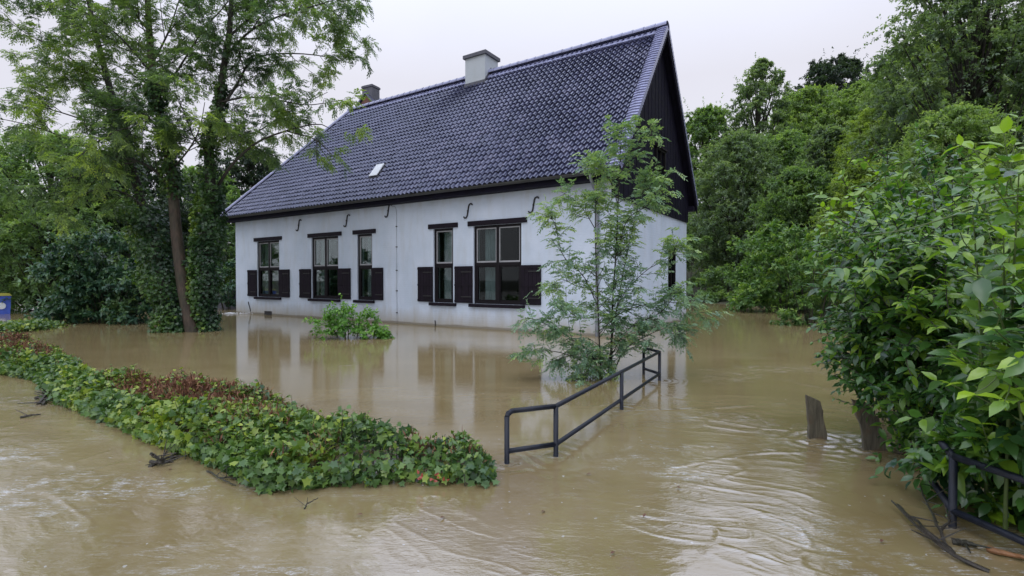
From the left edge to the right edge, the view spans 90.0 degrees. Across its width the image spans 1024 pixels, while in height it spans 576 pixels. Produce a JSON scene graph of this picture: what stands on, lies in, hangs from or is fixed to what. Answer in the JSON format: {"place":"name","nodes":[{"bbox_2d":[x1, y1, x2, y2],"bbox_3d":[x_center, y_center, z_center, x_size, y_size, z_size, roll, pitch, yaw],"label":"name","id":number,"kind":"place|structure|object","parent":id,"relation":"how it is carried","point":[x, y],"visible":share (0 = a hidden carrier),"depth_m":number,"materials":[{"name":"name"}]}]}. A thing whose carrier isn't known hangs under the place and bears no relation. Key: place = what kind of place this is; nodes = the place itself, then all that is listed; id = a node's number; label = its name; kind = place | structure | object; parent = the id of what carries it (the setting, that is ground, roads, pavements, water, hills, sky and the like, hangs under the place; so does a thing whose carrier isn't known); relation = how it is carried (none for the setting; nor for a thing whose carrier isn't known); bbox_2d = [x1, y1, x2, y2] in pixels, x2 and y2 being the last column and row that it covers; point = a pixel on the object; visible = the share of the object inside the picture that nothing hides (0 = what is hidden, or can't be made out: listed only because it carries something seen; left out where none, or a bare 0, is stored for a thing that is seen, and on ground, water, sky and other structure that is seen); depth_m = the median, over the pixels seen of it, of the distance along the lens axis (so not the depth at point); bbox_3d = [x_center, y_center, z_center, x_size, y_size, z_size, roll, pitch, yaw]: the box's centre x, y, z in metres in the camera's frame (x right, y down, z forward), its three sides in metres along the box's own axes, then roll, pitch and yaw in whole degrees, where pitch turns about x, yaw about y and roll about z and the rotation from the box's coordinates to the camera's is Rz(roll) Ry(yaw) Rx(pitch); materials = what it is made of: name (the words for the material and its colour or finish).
{"place":"outdoors","nodes":[
{"label":"outdoors","id":0,"kind":"place"},
{"bbox_2d":[358,84,380,104],"bbox_3d":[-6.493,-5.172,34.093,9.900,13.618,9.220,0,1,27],"label":"chimney","id":1,"kind":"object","parent":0,"point":[373,90],"depth_m":30.03,"materials":[{"name":"concrete"}]},
{"bbox_2d":[0,0,1020,227],"label":"sky","id":2,"kind":"structure","parent":0,"point":[422,43],"materials":[{"name":"white"}]},
{"bbox_2d":[0,298,1023,575],"bbox_3d":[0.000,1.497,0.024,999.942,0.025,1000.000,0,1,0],"label":"flood water","id":3,"kind":"structure","parent":0,"point":[716,430],"depth_m":3.86,"materials":[{"name":"brown liquid"}]},
{"bbox_2d":[0,293,11,313],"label":"recycling bin","id":4,"kind":"object","parent":3,"relation":"on","point":[5,307],"visible":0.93,"depth_m":22.22,"materials":[{"name":"blue plastic"}]},
{"bbox_2d":[15,409,40,417],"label":"twig","id":5,"kind":"object","parent":3,"relation":"on","point":[25,415],"visible":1,"depth_m":5.56,"materials":[{"name":"brown wood"}]},
{"bbox_2d":[18,388,51,405],"bbox_3d":[-5.812,1.326,6.478,0.418,0.169,0.886,0,1,-14],"label":"driftwood","id":6,"kind":"object","parent":3,"relation":"on","point":[43,400],"visible":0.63,"depth_m":6.25,"materials":[{"name":"brown wood"}]},
{"bbox_2d":[145,440,187,467],"bbox_3d":[-2.854,1.357,4.183,0.291,0.171,0.362,-1,1,-44],"label":"driftwood","id":7,"kind":"object","parent":3,"relation":"on","point":[162,460],"visible":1,"depth_m":4.17,"materials":[{"name":"brown wood"}]},
{"bbox_2d":[206,466,236,484],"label":"twig","id":8,"kind":"object","parent":3,"relation":"on","point":[217,475],"visible":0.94,"depth_m":3.84,"materials":[{"name":"brown wood"}]},
{"bbox_2d":[294,497,317,508],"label":"twig","id":9,"kind":"object","parent":3,"relation":"on","point":[307,503],"visible":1,"depth_m":3.39,"materials":[{"name":"brown wood"}]},
{"bbox_2d":[909,485,959,544],"bbox_3d":[2.621,1.359,3.155,0.222,0.193,0.682,1,1,43],"label":"branch","id":10,"kind":"object","parent":3,"relation":"on","point":[943,527],"visible":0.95,"depth_m":3.04,"materials":[{"name":"brown wood"}]},
{"bbox_2d":[891,500,989,572],"bbox_3d":[2.416,1.392,3.001,0.278,0.139,0.724,0,1,16],"label":"branch","id":11,"kind":"object","parent":3,"relation":"on","point":[948,549],"visible":1,"depth_m":2.85,"materials":[{"name":"brown wood"}]},
{"bbox_2d":[951,538,991,553],"bbox_3d":[2.552,1.440,2.842,0.174,0.040,0.175,0,1,0],"label":"driftwood","id":12,"kind":"object","parent":3,"relation":"on","point":[962,542],"visible":1,"depth_m":2.87,"materials":[{"name":"brown wood"}]},
{"bbox_2d":[986,545,1023,558],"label":"branch","id":13,"kind":"object","parent":3,"relation":"on","point":[993,550],"visible":1,"depth_m":2.77,"materials":[{"name":"brown wood"}]},
{"bbox_2d":[13,229,1023,343],"bbox_3d":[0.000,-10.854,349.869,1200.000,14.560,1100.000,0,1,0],"label":"ground","id":14,"kind":"structure","parent":0,"point":[695,288],"depth_m":40.09,"materials":[{"name":"soil"}]},
{"bbox_2d":[0,206,43,292],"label":"tree","id":15,"kind":"object","parent":14,"relation":"on","point":[3,214],"visible":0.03,"depth_m":33.33,"materials":[{"name":"green plant"}]},
{"bbox_2d":[0,113,161,312],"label":"tree","id":16,"kind":"object","parent":14,"relation":"on","point":[14,165],"visible":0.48,"depth_m":23.31,"materials":[{"name":"green plant"}]},
{"bbox_2d":[13,221,173,324],"bbox_3d":[-14.341,-0.363,18.126,5.073,3.949,3.624,0,1,0],"label":"shrub","id":17,"kind":"object","parent":14,"relation":"on","point":[106,288],"visible":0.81,"depth_m":17.40,"materials":[{"name":"green plant"}]},
{"bbox_2d":[12,147,232,304],"bbox_3d":[-21.034,-2.932,28.141,9.404,9.762,10.028,0,1,0],"label":"tree","id":18,"kind":"object","parent":14,"relation":"on","point":[163,203],"visible":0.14,"depth_m":27.61,"materials":[{"name":"green plant"}]},
{"bbox_2d":[145,291,235,308],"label":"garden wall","id":19,"kind":"structure","parent":14,"relation":"on","point":[220,306],"depth_m":26.48,"materials":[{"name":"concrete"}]},
{"bbox_2d":[0,0,381,332],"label":"ivy tree","id":20,"kind":"object","parent":14,"relation":"on","point":[185,310],"visible":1,"depth_m":14.51,"materials":[{"name":"green plant"}]},
{"bbox_2d":[157,163,239,286],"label":"tree","id":21,"kind":"object","parent":14,"relation":"on","point":[230,194],"visible":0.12,"depth_m":32.74,"materials":[{"name":"green plant"}]},
{"bbox_2d":[214,258,235,308],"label":"shrub","id":22,"kind":"object","parent":14,"relation":"on","point":[228,299],"visible":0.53,"depth_m":25.40,"materials":[{"name":"green plant"}]},
{"bbox_2d":[186,137,280,278],"bbox_3d":[-20.203,-5.282,40.070,9.284,13.226,9.286,0,1,0],"label":"tree","id":23,"kind":"object","parent":14,"relation":"on","point":[243,165],"visible":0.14,"depth_m":38.65,"materials":[{"name":"green plant"}]},
{"bbox_2d":[0,317,499,494],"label":"hedge","id":24,"kind":"object","parent":14,"relation":"on","point":[131,400],"visible":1,"depth_m":4.30,"materials":[{"name":"green plant"}]},
{"bbox_2d":[302,293,394,340],"bbox_3d":[-4.185,0.907,13.191,2.418,1.570,1.422,0,1,0],"label":"bush","id":25,"kind":"object","parent":14,"relation":"on","point":[341,317],"visible":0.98,"depth_m":13.01,"materials":[{"name":"green plant"}]},
{"bbox_2d":[219,21,698,336],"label":"house","id":26,"kind":"structure","parent":14,"relation":"on","point":[418,216],"depth_m":17.02,"materials":[{"name":"paint"}]},
{"bbox_2d":[253,236,281,299],"bbox_3d":[-10.261,-0.834,21.782,2.010,2.630,0.442,1,1,33],"label":"window","id":27,"kind":"structure","parent":26,"relation":"in","point":[269,268],"depth_m":21.85,"materials":[{"name":"paint"}]},
{"bbox_2d":[307,231,341,301],"bbox_3d":[-7.120,-0.801,19.743,2.000,2.630,0.442,1,1,33],"label":"window","id":28,"kind":"structure","parent":26,"relation":"in","point":[325,267],"depth_m":19.85,"materials":[{"name":"paint"}]},
{"bbox_2d":[352,229,375,302],"bbox_3d":[-5.237,-0.781,18.520,1.190,2.630,0.442,1,1,33],"label":"window","id":29,"kind":"structure","parent":26,"relation":"in","point":[362,233],"depth_m":18.63,"materials":[{"name":"paint"}]},
{"bbox_2d":[428,222,457,305],"bbox_3d":[-2.138,-0.747,16.508,1.220,2.630,0.442,1,1,33],"label":"window","id":30,"kind":"structure","parent":26,"relation":"in","point":[447,229],"depth_m":16.62,"materials":[{"name":"paint"}]},
{"bbox_2d":[467,217,526,308],"bbox_3d":[-0.390,-0.729,15.374,2.130,2.630,0.442,1,1,33],"label":"window","id":31,"kind":"structure","parent":26,"relation":"in","point":[493,265],"depth_m":15.42,"materials":[{"name":"paint"}]},
{"bbox_2d":[654,143,667,185],"bbox_3d":[4.673,-3.862,16.123,0.160,1.150,1.060,1,1,33],"label":"window","id":32,"kind":"structure","parent":26,"relation":"in","point":[661,149],"depth_m":16.09,"materials":[{"name":"paint"}]},
{"bbox_2d":[668,250,677,293],"bbox_3d":[5.475,-0.561,17.624,0.160,1.600,1.060,1,1,33],"label":"window","id":33,"kind":"structure","parent":26,"relation":"in","point":[671,276],"depth_m":17.93,"materials":[{"name":"glass"}]},
{"bbox_2d":[504,347,660,463],"bbox_3d":[1.157,1.628,6.049,0.364,1.345,4.469,1,1,29],"label":"railing","id":34,"kind":"object","parent":14,"relation":"on","point":[555,443],"visible":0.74,"depth_m":4.58,"materials":[{"name":"black metal"}]},
{"bbox_2d":[506,114,733,387],"bbox_3d":[1.620,-0.482,7.710,3.431,4.318,1.408,0,1,0],"label":"sapling","id":35,"kind":"object","parent":14,"relation":"on","point":[608,364],"visible":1,"depth_m":7.73,"materials":[{"name":"green plant"}]},
{"bbox_2d":[686,234,713,296],"bbox_3d":[13.021,-1.334,36.789,2.784,5.264,3.050,0,1,0],"label":"shrub","id":36,"kind":"object","parent":14,"relation":"on","point":[707,241],"visible":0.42,"depth_m":36.52,"materials":[{"name":"green plant"}]},
{"bbox_2d":[683,93,746,261],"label":"tree","id":37,"kind":"object","parent":14,"relation":"on","point":[702,124],"visible":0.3,"depth_m":50.28,"materials":[{"name":"green plant"}]},
{"bbox_2d":[694,263,740,302],"bbox_3d":[13.567,-0.179,33.845,3.052,3.060,3.454,0,1,19],"label":"shrub","id":38,"kind":"object","parent":14,"relation":"on","point":[716,292],"visible":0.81,"depth_m":33.44,"materials":[{"name":"green plant"}]},
{"bbox_2d":[686,121,801,288],"bbox_3d":[17.417,-5.780,40.294,10.624,13.926,10.351,0,1,0],"label":"tree","id":39,"kind":"object","parent":14,"relation":"on","point":[726,166],"visible":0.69,"depth_m":38.52,"materials":[{"name":"green plant"}]},
{"bbox_2d":[720,52,802,209],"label":"tree","id":40,"kind":"object","parent":14,"relation":"on","point":[760,68],"visible":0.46,"depth_m":47.23,"materials":[{"name":"green plant"}]},
{"bbox_2d":[719,123,819,263],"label":"tree","id":41,"kind":"object","parent":14,"relation":"on","point":[790,151],"visible":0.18,"depth_m":40.70,"materials":[{"name":"green plant"}]},
{"bbox_2d":[722,219,837,312],"bbox_3d":[12.559,-0.858,24.141,4.930,4.744,4.950,0,1,19],"label":"shrub","id":42,"kind":"object","parent":14,"relation":"on","point":[756,293],"visible":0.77,"depth_m":23.53,"materials":[{"name":"green plant"}]},
{"bbox_2d":[737,160,845,299],"bbox_3d":[16.850,-2.972,30.267,6.458,8.821,7.229,0,1,16],"label":"tree","id":43,"kind":"object","parent":14,"relation":"on","point":[796,184],"visible":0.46,"depth_m":29.18,"materials":[{"name":"green plant"}]},
{"bbox_2d":[769,221,853,326],"bbox_3d":[9.925,-0.321,16.771,2.472,3.907,2.844,0,1,-19],"label":"shrub","id":44,"kind":"object","parent":14,"relation":"on","point":[794,266],"visible":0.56,"depth_m":16.77,"materials":[{"name":"green plant"}]},
{"bbox_2d":[805,394,826,439],"bbox_3d":[2.900,1.470,4.834,0.215,0.900,0.114,0,1,14],"label":"wooden post","id":45,"kind":"object","parent":14,"relation":"on","point":[816,427],"visible":0.47,"depth_m":4.83,"materials":[{"name":"brown wood"}]},
{"bbox_2d":[760,76,874,155],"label":"tree","id":46,"kind":"object","parent":14,"relation":"on","point":[823,110],"visible":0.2,"depth_m":50.12,"materials":[{"name":"green plant"}]},
{"bbox_2d":[786,116,854,276],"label":"tree","id":47,"kind":"object","parent":14,"relation":"on","point":[823,137],"visible":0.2,"depth_m":33.47,"materials":[{"name":"green plant"}]},
{"bbox_2d":[774,46,873,125],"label":"tree","id":48,"kind":"object","parent":14,"relation":"on","point":[844,66],"visible":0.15,"depth_m":63.74,"materials":[{"name":"green plant"}]},
{"bbox_2d":[804,159,895,310],"bbox_3d":[15.348,-1.962,21.981,4.880,7.313,5.012,-1,1,-37],"label":"tree","id":49,"kind":"object","parent":14,"relation":"on","point":[856,174],"visible":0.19,"depth_m":21.79,"materials":[{"name":"green plant"}]},
{"bbox_2d":[828,79,902,151],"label":"tree","id":50,"kind":"object","parent":14,"relation":"on","point":[848,91],"visible":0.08,"depth_m":49.52,"materials":[{"name":"green plant"}]},
{"bbox_2d":[851,399,887,451],"bbox_3d":[3.239,1.466,4.506,0.432,0.920,0.100,1,1,29],"label":"wooden post","id":51,"kind":"object","parent":14,"relation":"on","point":[870,434],"visible":0.33,"depth_m":4.52,"materials":[{"name":"brown wood"}]},
{"bbox_2d":[823,105,931,228],"bbox_3d":[21.577,-5.332,29.951,7.619,11.402,7.670,0,1,0],"label":"tree","id":52,"kind":"object","parent":14,"relation":"on","point":[863,122],"visible":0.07,"depth_m":30.09,"materials":[{"name":"green plant"}]},
{"bbox_2d":[842,36,978,152],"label":"tree","id":53,"kind":"object","parent":14,"relation":"on","point":[875,84],"visible":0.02,"depth_m":40.95,"materials":[{"name":"green plant"}]},
{"bbox_2d":[801,122,1023,516],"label":"shrub","id":54,"kind":"object","parent":14,"relation":"on","point":[899,323],"visible":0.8,"depth_m":4.16,"materials":[{"name":"green plant"}]},
{"bbox_2d":[825,114,1023,532],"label":"shrub","id":55,"kind":"object","parent":14,"relation":"on","point":[993,379],"visible":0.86,"depth_m":2.83,"materials":[{"name":"green plant"}]},
{"bbox_2d":[838,0,1023,250],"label":"tree","id":56,"kind":"object","parent":14,"relation":"on","point":[941,29],"visible":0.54,"depth_m":21.35,"materials":[{"name":"green plant"}]},
{"bbox_2d":[842,92,1023,312],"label":"tree","id":57,"kind":"object","parent":14,"relation":"on","point":[977,125],"visible":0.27,"depth_m":16.28,"materials":[{"name":"green plant"}]},
{"bbox_2d":[868,27,1021,145],"bbox_3d":[26.112,-8.196,30.127,9.207,15.379,8.676,0,1,0],"label":"tree","id":58,"kind":"object","parent":14,"relation":"on","point":[937,47],"depth_m":30.23,"materials":[{"name":"green plant"}]},
{"bbox_2d":[875,398,1023,545],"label":"railing","id":59,"kind":"object","parent":14,"relation":"on","point":[950,501],"visible":0.34,"depth_m":3.05,"materials":[{"name":"black metal"}]},
{"bbox_2d":[920,14,1023,259],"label":"tree","id":60,"kind":"object","parent":14,"relation":"on","point":[981,101],"visible":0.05,"depth_m":21.34,"materials":[{"name":"green plant"}]}
]}

